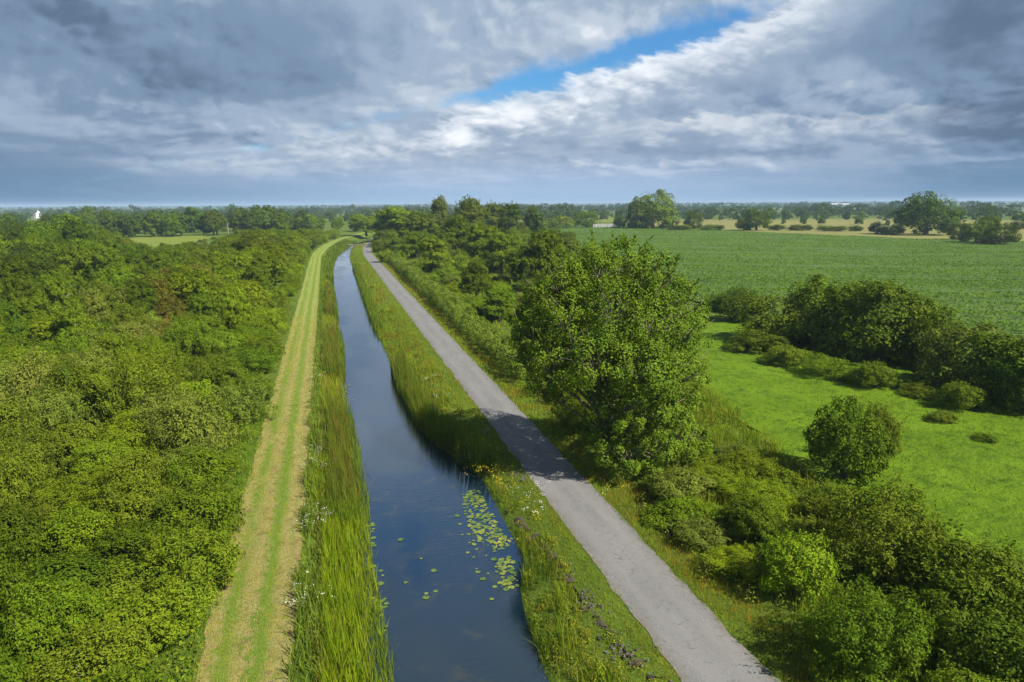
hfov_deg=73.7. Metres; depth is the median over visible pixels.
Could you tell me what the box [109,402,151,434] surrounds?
hazel bush
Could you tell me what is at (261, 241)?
thicket tree
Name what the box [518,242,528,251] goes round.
young tree
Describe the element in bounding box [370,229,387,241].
young tree
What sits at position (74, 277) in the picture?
thicket tree
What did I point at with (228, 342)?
hawthorn bush
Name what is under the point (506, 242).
broadleaf tree
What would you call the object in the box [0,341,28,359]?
hazel bush
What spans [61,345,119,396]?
willow bush
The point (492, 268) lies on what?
hazel bush
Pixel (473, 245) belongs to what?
broadleaf tree
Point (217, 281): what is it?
thicket tree
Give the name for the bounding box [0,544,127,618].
hawthorn bush
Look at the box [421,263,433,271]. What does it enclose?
hawthorn bush
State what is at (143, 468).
blackthorn bush
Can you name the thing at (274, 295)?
hawthorn bush
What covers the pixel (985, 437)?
bramble bush
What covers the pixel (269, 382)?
hawthorn bush
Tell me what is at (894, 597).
hawthorn bush
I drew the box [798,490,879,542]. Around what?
blackthorn bush
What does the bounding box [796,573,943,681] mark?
blackthorn bush
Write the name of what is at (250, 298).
thicket tree
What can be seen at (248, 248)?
thicket tree
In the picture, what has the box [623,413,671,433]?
hazel bush
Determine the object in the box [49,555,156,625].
blackthorn bush
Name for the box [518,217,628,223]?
meadow
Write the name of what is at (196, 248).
thicket tree
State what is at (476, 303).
hazel bush
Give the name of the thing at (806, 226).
hedge bush
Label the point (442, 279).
willow bush
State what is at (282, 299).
hazel bush
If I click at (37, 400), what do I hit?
willow bush
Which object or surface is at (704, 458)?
hazel bush
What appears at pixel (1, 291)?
thicket tree
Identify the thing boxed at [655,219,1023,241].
stubble field
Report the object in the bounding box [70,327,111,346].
willow bush
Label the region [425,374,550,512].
white flowers
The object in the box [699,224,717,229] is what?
hedge bush
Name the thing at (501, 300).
broadleaf tree
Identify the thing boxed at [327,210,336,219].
distant tree
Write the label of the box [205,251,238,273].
thicket tree
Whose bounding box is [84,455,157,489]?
hazel bush
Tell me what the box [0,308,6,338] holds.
thicket tree
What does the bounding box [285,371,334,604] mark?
meadowsweet
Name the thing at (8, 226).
thicket tree
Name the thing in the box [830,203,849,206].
farm shed
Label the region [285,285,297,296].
hazel bush
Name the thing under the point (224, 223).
distant tree
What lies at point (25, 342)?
hawthorn bush
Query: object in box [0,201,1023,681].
ground
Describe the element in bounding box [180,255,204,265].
thicket tree
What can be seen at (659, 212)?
oak tree
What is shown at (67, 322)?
thicket tree
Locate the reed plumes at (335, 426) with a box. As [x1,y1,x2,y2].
[321,280,358,509]
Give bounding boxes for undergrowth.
[1,295,296,681]
[368,240,629,367]
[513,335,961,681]
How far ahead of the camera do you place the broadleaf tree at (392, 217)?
302.05 m
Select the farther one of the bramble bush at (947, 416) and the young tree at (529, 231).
the young tree at (529, 231)
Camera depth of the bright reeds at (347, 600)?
30.40 m
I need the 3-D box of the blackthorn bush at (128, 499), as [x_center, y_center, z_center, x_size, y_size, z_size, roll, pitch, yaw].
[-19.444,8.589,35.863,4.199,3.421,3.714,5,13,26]
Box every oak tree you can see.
[626,201,651,228]
[628,189,681,227]
[891,190,967,234]
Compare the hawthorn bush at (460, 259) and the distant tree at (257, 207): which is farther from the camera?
the distant tree at (257, 207)
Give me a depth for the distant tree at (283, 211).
464.15 m
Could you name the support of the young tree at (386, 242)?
on the ground at (618, 625)
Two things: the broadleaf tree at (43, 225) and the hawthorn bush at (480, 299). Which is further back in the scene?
the broadleaf tree at (43, 225)
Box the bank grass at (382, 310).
[350,246,629,681]
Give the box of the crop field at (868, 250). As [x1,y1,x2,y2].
[547,225,1023,361]
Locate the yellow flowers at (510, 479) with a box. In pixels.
[404,318,618,541]
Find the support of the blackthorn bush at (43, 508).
on the ground at (618, 625)
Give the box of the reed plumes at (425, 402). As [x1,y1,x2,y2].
[391,347,470,462]
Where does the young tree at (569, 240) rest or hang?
on the ground at (618, 625)
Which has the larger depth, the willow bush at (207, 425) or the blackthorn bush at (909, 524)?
the willow bush at (207, 425)
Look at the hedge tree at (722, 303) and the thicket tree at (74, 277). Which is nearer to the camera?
the hedge tree at (722, 303)
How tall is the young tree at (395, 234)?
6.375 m
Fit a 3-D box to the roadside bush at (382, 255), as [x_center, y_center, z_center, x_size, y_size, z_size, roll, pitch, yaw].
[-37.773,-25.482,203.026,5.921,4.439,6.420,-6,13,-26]
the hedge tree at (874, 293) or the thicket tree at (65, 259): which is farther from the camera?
the thicket tree at (65, 259)
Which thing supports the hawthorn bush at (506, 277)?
on the ground at (618, 625)
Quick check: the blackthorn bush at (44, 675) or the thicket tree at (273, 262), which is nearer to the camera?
the blackthorn bush at (44, 675)
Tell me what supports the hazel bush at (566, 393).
on the ground at (618, 625)
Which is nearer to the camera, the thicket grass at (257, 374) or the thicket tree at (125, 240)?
the thicket grass at (257, 374)
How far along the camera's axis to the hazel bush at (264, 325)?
85.35 m
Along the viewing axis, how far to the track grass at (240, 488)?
36.73 m
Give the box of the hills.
[1,201,1014,207]
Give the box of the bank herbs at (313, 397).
[289,370,327,679]
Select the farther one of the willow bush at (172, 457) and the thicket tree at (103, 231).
the thicket tree at (103, 231)
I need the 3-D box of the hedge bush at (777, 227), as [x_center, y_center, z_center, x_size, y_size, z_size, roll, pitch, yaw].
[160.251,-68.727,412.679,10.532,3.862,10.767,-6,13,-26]
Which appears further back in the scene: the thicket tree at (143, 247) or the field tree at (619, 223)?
the field tree at (619, 223)
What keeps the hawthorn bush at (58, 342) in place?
on the ground at (618, 625)
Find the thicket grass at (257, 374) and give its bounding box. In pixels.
[0,313,287,680]
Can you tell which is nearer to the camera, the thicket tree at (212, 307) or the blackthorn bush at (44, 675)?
the blackthorn bush at (44, 675)
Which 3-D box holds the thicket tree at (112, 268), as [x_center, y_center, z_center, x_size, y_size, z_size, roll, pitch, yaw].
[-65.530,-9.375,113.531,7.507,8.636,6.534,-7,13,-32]
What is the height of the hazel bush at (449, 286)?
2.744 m
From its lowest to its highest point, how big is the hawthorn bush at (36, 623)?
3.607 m
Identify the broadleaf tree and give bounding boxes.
[13,214,99,238]
[104,262,138,274]
[347,213,380,235]
[369,205,411,232]
[399,230,428,258]
[404,210,440,233]
[416,234,459,271]
[429,194,447,228]
[435,213,470,251]
[447,193,493,226]
[455,258,493,296]
[460,222,503,259]
[477,229,522,273]
[479,288,517,321]
[483,200,501,232]
[494,200,523,231]
[503,245,542,283]
[516,226,569,278]
[523,204,548,231]
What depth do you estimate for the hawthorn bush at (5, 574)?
27.33 m
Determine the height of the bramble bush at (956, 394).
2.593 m
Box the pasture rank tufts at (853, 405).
[673,321,1019,547]
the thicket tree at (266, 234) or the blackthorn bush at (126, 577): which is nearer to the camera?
the blackthorn bush at (126, 577)
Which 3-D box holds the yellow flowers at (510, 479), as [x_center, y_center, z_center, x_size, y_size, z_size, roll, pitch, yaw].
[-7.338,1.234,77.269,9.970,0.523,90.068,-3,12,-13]
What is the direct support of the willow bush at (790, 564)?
on the ground at (618, 625)
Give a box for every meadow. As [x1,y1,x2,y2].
[121,235,210,248]
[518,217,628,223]
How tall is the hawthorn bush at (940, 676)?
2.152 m
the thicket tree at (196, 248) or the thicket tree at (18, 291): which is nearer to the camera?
the thicket tree at (18, 291)
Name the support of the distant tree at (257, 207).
on the ground at (618, 625)
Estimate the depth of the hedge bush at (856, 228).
391.59 m
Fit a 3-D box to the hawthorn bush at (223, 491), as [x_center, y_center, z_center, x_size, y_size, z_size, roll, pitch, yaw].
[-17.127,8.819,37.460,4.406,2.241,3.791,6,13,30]
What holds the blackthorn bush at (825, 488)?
on the ground at (618, 625)
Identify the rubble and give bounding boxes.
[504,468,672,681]
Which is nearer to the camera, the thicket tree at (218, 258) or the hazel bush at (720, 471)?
the hazel bush at (720, 471)
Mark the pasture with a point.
(1004, 453)
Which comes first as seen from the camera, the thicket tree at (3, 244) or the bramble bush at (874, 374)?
the bramble bush at (874, 374)
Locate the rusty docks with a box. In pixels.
[382,333,614,643]
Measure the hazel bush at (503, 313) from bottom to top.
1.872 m
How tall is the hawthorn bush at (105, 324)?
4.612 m
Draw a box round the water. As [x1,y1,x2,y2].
[331,243,548,681]
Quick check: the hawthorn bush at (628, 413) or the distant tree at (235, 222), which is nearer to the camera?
the hawthorn bush at (628, 413)
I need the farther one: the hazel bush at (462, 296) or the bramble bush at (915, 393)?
the hazel bush at (462, 296)
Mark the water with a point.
(459, 626)
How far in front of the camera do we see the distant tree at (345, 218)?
697.33 m
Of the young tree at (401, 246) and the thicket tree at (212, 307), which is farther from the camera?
the young tree at (401, 246)
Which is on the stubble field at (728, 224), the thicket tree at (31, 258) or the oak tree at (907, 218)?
the oak tree at (907, 218)
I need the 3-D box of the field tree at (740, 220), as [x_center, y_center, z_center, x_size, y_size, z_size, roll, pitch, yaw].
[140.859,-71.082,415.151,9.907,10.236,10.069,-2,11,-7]
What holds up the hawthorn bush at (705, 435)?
on the ground at (618, 625)
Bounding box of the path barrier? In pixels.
[354,244,369,246]
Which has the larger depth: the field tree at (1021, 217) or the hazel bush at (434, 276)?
the field tree at (1021, 217)
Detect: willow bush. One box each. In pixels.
[0,345,63,411]
[0,357,33,396]
[0,358,38,377]
[6,382,100,438]
[48,346,102,373]
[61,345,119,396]
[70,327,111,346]
[97,282,129,313]
[104,315,173,342]
[131,382,214,455]
[142,333,175,350]
[144,310,168,328]
[147,386,242,456]
[154,439,231,476]
[204,378,278,423]
[438,275,453,283]
[439,274,461,286]
[511,292,534,307]
[517,276,542,292]
[532,372,579,390]
[646,463,717,506]
[669,512,743,552]
[706,442,754,464]
[759,526,846,602]
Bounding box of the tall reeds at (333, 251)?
[317,238,369,525]
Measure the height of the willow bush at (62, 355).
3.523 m
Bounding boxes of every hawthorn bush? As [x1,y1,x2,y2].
[0,332,49,358]
[0,498,52,568]
[0,534,41,608]
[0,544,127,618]
[0,572,106,677]
[0,644,25,681]
[0,653,31,681]
[2,560,27,595]
[42,331,90,362]
[71,563,222,667]
[77,317,122,331]
[78,647,165,681]
[91,516,195,571]
[128,510,246,596]
[151,474,245,546]
[158,440,239,494]
[160,312,217,363]
[168,309,208,339]
[169,476,243,511]
[171,354,223,383]
[189,348,246,369]
[193,327,248,358]
[209,325,234,340]
[220,346,282,375]
[221,372,281,395]
[225,323,272,337]
[236,331,285,362]
[254,281,279,305]
[302,236,318,248]
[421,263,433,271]
[454,254,469,267]
[467,297,482,306]
[490,274,510,284]
[555,406,595,432]
[561,395,589,417]
[619,400,640,424]
[687,428,714,442]
[743,531,843,587]
[802,395,896,487]
[852,400,907,457]
[858,581,973,669]
[900,531,995,574]
[921,658,1014,681]
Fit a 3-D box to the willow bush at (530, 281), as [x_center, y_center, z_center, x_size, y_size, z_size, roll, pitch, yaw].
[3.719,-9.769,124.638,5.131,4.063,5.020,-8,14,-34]
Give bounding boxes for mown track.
[196,232,367,681]
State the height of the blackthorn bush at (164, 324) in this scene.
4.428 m
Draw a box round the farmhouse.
[30,210,40,218]
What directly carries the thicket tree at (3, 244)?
on the ground at (618, 625)
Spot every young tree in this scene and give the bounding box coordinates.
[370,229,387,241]
[382,239,393,251]
[386,231,398,236]
[388,236,403,250]
[399,239,409,256]
[507,226,516,232]
[510,230,522,242]
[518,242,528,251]
[521,233,526,241]
[525,229,532,240]
[549,228,562,233]
[559,231,576,237]
[563,235,580,251]
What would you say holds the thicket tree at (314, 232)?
on the ground at (618, 625)
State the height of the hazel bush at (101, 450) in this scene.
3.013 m
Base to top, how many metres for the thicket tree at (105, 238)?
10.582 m
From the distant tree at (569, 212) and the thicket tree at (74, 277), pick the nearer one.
the thicket tree at (74, 277)
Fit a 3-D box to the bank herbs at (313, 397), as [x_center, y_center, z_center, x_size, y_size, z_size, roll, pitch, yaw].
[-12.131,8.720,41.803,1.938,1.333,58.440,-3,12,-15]
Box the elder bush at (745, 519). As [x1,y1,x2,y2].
[713,487,785,545]
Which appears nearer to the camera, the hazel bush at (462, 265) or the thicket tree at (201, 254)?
the thicket tree at (201, 254)
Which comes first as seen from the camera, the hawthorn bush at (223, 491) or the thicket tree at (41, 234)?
the hawthorn bush at (223, 491)
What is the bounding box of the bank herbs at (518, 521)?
[384,331,656,681]
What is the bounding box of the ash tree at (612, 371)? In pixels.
[503,227,714,479]
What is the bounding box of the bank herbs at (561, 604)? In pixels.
[375,301,622,681]
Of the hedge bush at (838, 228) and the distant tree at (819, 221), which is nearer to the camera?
the hedge bush at (838, 228)
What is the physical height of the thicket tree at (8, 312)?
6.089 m
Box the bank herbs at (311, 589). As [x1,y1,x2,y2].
[278,254,339,681]
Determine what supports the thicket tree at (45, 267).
on the ground at (618, 625)
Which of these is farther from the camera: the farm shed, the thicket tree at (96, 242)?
the farm shed
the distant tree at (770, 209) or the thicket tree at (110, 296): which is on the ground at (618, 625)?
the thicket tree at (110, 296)
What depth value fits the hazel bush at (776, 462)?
42.15 m
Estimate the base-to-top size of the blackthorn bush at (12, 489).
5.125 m
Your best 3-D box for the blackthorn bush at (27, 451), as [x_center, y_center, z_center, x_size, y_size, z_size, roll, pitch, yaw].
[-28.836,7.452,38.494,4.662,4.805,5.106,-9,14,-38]
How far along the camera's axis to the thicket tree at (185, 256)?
139.96 m
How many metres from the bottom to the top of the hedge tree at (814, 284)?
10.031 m
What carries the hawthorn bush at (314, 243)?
on the ground at (618, 625)
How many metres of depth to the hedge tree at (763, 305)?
81.19 m
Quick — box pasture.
[634,312,1023,557]
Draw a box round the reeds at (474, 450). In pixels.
[352,261,500,476]
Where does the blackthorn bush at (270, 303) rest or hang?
on the ground at (618, 625)
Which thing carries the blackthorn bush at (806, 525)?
on the ground at (618, 625)
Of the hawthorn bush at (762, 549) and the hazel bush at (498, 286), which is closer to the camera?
the hawthorn bush at (762, 549)
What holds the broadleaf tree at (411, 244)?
on the ground at (618, 625)
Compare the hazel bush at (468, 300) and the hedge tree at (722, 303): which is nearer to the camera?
the hedge tree at (722, 303)
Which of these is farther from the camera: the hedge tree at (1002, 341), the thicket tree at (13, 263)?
the thicket tree at (13, 263)
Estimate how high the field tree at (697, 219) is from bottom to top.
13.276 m
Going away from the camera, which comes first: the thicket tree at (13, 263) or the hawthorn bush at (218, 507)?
the hawthorn bush at (218, 507)
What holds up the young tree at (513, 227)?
on the ground at (618, 625)
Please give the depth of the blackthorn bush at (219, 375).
61.40 m
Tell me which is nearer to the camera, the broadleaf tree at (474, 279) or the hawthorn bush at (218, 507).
the hawthorn bush at (218, 507)
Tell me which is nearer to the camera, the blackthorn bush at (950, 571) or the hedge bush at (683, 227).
the blackthorn bush at (950, 571)
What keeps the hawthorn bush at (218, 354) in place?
on the ground at (618, 625)
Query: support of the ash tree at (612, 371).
on the ground at (618, 625)
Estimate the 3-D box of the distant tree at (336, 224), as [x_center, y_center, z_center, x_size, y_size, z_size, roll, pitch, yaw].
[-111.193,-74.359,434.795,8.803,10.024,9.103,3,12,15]
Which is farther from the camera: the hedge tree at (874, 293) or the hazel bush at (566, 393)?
the hedge tree at (874, 293)
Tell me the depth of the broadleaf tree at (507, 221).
306.72 m
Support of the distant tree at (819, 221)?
on the stubble field at (728, 224)
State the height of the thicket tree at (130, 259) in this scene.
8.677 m
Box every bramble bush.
[722,327,791,353]
[759,344,813,366]
[801,352,854,380]
[846,359,900,386]
[897,381,939,400]
[920,594,1023,681]
[921,408,961,423]
[931,378,988,409]
[970,431,997,443]
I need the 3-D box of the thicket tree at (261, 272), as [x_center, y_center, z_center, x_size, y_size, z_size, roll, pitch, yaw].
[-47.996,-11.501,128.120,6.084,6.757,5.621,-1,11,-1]
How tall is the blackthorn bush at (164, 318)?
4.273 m
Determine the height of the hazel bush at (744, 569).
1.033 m
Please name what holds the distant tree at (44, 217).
on the ground at (618, 625)
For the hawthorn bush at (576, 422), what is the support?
on the ground at (618, 625)
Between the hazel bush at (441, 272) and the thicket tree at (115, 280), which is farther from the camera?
the hazel bush at (441, 272)
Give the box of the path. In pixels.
[362,238,781,681]
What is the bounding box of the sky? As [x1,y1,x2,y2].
[0,0,1023,206]
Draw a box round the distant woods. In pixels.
[0,200,1023,223]
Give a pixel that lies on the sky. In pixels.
(103, 102)
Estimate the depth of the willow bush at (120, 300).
102.77 m
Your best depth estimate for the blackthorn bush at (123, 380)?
52.65 m
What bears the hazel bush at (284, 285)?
on the ground at (618, 625)
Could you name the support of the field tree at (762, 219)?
on the ground at (618, 625)
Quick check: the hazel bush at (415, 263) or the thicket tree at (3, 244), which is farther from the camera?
the hazel bush at (415, 263)
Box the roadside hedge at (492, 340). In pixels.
[387,252,544,379]
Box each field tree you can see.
[546,215,575,228]
[572,210,600,227]
[613,215,625,226]
[683,211,703,228]
[735,216,750,229]
[740,207,772,229]
[867,221,887,233]
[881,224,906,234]
[946,222,972,238]
[957,219,994,242]
[973,214,1001,238]
[979,222,1022,244]
[1010,213,1023,228]
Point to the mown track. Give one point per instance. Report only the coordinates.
(307, 307)
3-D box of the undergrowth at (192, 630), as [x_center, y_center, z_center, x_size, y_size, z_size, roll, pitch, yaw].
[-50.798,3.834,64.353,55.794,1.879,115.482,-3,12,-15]
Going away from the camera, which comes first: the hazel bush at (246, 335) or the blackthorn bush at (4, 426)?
the blackthorn bush at (4, 426)
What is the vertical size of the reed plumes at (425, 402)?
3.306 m
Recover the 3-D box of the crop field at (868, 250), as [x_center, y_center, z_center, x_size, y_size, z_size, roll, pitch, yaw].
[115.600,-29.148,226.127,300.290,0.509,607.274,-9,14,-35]
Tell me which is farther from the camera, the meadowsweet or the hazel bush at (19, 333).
the hazel bush at (19, 333)
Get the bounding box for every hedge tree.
[702,288,761,322]
[727,284,765,312]
[734,289,826,341]
[770,274,880,346]
[812,276,939,365]
[857,295,967,366]
[907,308,968,368]
[908,320,1018,394]
[947,328,1023,412]
[985,335,1023,403]
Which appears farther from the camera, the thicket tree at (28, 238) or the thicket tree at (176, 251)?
the thicket tree at (28, 238)
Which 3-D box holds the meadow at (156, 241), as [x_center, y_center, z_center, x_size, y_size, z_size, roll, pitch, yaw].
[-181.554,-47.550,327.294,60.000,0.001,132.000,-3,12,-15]
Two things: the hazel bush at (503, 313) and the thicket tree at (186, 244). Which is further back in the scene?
the thicket tree at (186, 244)
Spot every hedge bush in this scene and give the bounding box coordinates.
[664,224,679,229]
[677,224,691,229]
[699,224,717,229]
[711,224,724,229]
[768,224,786,229]
[786,224,807,230]
[803,224,813,229]
[814,225,831,230]
[828,225,850,230]
[849,225,865,230]
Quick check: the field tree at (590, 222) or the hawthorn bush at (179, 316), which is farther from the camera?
the field tree at (590, 222)
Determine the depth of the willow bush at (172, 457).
43.68 m
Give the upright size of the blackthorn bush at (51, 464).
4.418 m
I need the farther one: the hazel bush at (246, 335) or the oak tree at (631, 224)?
the oak tree at (631, 224)
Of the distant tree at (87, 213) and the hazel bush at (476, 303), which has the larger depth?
the distant tree at (87, 213)
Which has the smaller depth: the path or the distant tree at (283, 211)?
the path
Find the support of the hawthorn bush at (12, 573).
on the ground at (618, 625)
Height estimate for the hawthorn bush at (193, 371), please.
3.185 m
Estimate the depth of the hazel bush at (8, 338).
76.27 m
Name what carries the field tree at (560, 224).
on the crop field at (868, 250)
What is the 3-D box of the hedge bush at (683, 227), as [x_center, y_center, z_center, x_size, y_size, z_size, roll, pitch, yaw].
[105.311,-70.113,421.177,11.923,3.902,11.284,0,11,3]
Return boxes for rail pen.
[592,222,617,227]
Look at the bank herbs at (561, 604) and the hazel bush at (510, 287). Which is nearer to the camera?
the bank herbs at (561, 604)
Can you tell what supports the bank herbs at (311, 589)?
on the ground at (618, 625)
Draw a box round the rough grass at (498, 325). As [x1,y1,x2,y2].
[369,241,628,355]
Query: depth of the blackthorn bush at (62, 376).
51.88 m
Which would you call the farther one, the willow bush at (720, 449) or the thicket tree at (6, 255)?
the thicket tree at (6, 255)
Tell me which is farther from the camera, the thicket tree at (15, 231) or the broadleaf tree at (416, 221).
the broadleaf tree at (416, 221)
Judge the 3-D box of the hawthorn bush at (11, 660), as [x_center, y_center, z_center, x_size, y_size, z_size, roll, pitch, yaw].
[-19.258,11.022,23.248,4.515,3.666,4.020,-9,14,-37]
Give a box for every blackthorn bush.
[0,390,50,451]
[0,417,67,481]
[0,422,9,439]
[0,431,48,503]
[0,444,41,509]
[0,496,63,533]
[13,612,152,681]
[34,354,107,424]
[37,414,116,472]
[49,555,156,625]
[74,344,182,424]
[91,441,169,510]
[97,471,186,530]
[102,301,152,331]
[135,363,190,395]
[150,313,181,332]
[157,309,194,322]
[192,356,252,387]
[253,295,276,309]
[408,252,421,257]
[764,512,852,559]
[796,479,867,517]
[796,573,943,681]
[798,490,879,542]
[812,474,957,600]
[878,510,947,554]
[901,524,1023,637]
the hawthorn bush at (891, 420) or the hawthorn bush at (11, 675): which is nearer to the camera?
the hawthorn bush at (11, 675)
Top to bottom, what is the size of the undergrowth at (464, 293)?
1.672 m
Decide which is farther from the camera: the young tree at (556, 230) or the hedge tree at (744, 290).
the young tree at (556, 230)
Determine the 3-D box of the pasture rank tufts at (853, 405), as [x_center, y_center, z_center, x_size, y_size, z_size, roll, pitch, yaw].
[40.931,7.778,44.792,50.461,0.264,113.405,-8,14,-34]
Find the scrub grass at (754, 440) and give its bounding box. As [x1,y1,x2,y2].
[516,328,1023,681]
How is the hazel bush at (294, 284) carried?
on the ground at (618, 625)
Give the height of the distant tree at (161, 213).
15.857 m
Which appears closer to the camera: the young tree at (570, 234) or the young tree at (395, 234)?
the young tree at (570, 234)
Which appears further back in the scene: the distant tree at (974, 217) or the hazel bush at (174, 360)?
the distant tree at (974, 217)
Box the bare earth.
[513,516,658,680]
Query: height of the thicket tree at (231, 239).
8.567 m
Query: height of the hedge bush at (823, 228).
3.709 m
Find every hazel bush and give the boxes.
[0,328,14,347]
[0,340,58,367]
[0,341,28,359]
[6,330,53,342]
[23,498,122,569]
[27,466,114,514]
[64,428,146,477]
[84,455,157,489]
[88,325,144,369]
[91,417,162,460]
[105,352,157,378]
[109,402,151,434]
[129,337,190,372]
[135,331,175,358]
[150,394,233,420]
[168,376,217,398]
[229,328,260,349]
[232,314,279,338]
[251,303,290,330]
[269,307,287,318]
[272,285,286,298]
[276,294,289,305]
[277,267,294,281]
[278,281,295,290]
[279,274,301,288]
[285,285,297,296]
[287,261,304,275]
[287,272,302,282]
[289,280,299,289]
[294,237,312,250]
[294,250,306,264]
[295,242,311,256]
[296,247,308,258]
[317,233,327,242]
[329,231,337,238]
[395,250,406,259]
[413,260,423,268]
[428,272,440,280]
[431,267,448,278]
[442,264,454,274]
[442,281,460,294]
[451,248,465,255]
[453,293,468,300]
[457,261,468,272]
[463,294,483,302]
[465,304,488,318]
[471,300,485,306]
[472,255,481,261]
[486,262,503,271]
[486,282,506,295]
[487,309,507,318]
[489,279,511,288]
[495,282,514,291]
[547,381,585,404]
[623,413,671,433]
[640,494,728,529]
[669,447,718,468]
[688,461,744,499]
[699,541,770,584]
[715,475,800,514]
[720,444,777,483]
[730,494,789,522]
[750,455,813,487]
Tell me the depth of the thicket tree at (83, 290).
89.68 m
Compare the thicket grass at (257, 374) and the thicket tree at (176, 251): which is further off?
the thicket tree at (176, 251)
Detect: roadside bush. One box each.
[370,238,387,251]
[376,248,392,261]
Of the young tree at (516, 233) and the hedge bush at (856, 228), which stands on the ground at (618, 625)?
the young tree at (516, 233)
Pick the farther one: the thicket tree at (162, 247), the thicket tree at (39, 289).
the thicket tree at (162, 247)
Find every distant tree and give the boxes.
[0,213,18,223]
[37,212,55,222]
[76,207,99,223]
[78,215,102,228]
[95,209,117,227]
[100,212,124,235]
[109,212,138,236]
[116,214,142,237]
[133,213,150,231]
[139,212,167,236]
[146,208,165,227]
[160,214,185,235]
[168,212,194,235]
[182,206,203,232]
[194,216,208,234]
[200,214,224,234]
[203,210,228,234]
[226,207,243,227]
[229,216,246,231]
[240,210,261,229]
[250,205,260,221]
[253,205,277,230]
[253,208,271,230]
[265,212,292,230]
[278,209,290,228]
[288,217,296,229]
[291,210,307,223]
[295,217,306,228]
[302,214,318,229]
[313,216,325,229]
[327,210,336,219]
[330,216,344,229]
[343,214,349,220]
[565,209,573,218]
[599,211,606,219]
[765,207,775,218]
[781,209,790,217]
[800,216,807,223]
[817,218,825,224]
[820,210,830,218]
[843,211,850,219]
[854,216,863,224]
[884,209,895,219]
[971,214,978,219]
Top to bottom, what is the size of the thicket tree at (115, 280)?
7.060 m
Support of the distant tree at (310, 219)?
on the ground at (618, 625)
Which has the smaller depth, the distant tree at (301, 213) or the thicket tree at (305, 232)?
the thicket tree at (305, 232)
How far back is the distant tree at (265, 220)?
403.36 m
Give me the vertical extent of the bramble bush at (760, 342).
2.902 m
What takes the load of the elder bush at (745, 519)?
on the ground at (618, 625)
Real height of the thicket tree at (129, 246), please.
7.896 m
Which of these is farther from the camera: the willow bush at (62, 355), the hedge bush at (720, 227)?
the hedge bush at (720, 227)
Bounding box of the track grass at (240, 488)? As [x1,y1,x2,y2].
[144,404,307,681]
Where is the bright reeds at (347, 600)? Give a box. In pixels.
[306,257,394,681]
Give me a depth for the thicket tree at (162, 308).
87.50 m
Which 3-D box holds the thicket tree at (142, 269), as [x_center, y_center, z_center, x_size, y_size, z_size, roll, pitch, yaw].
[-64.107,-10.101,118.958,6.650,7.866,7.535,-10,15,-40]
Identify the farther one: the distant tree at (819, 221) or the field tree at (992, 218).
the distant tree at (819, 221)
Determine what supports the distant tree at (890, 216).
on the stubble field at (728, 224)
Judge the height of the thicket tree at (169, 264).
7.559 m
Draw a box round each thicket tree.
[0,219,24,229]
[0,225,25,238]
[0,232,17,242]
[0,238,9,256]
[0,250,22,260]
[0,254,31,286]
[0,266,37,320]
[0,281,9,301]
[0,301,30,338]
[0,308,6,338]
[1,234,40,255]
[8,240,31,257]
[10,291,49,328]
[18,224,58,244]
[19,219,35,224]
[20,243,38,254]
[22,312,64,350]
[24,249,52,284]
[28,237,60,260]
[28,271,80,304]
[30,258,74,278]
[40,273,73,318]
[47,267,83,295]
[47,298,104,338]
[52,239,87,277]
[57,217,97,240]
[57,235,81,248]
[67,236,99,252]
[70,279,128,312]
[72,286,112,308]
[73,245,105,283]
[78,284,114,324]
[84,241,125,285]
[86,239,103,245]
[89,231,122,251]
[90,228,118,241]
[91,258,136,284]
[99,272,127,293]
[108,231,122,238]
[115,236,135,250]
[119,242,135,251]
[119,250,144,265]
[119,269,165,294]
[121,275,159,315]
[129,260,157,278]
[132,245,173,270]
[133,275,179,317]
[134,243,150,255]
[152,294,187,318]
[157,258,181,268]
[157,266,179,283]
[159,243,169,254]
[159,261,216,312]
[163,244,190,257]
[171,241,193,249]
[172,251,192,263]
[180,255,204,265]
[184,261,211,278]
[185,244,212,259]
[185,290,210,314]
[191,248,211,260]
[192,293,227,332]
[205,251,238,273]
[206,274,233,298]
[207,244,224,261]
[207,245,238,257]
[210,266,236,283]
[214,238,231,249]
[215,281,257,328]
[216,235,238,243]
[220,249,253,281]
[221,277,272,309]
[226,235,258,253]
[231,287,255,320]
[240,229,267,240]
[242,244,263,253]
[243,262,270,286]
[244,248,272,275]
[246,238,272,251]
[251,248,288,290]
[254,228,270,239]
[261,240,287,262]
[264,228,277,237]
[269,227,286,236]
[276,237,299,259]
[279,233,305,248]
[296,227,311,236]
[309,229,319,238]
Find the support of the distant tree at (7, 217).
on the ground at (618, 625)
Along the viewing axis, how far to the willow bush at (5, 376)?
53.91 m
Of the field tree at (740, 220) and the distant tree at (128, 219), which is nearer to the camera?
the distant tree at (128, 219)

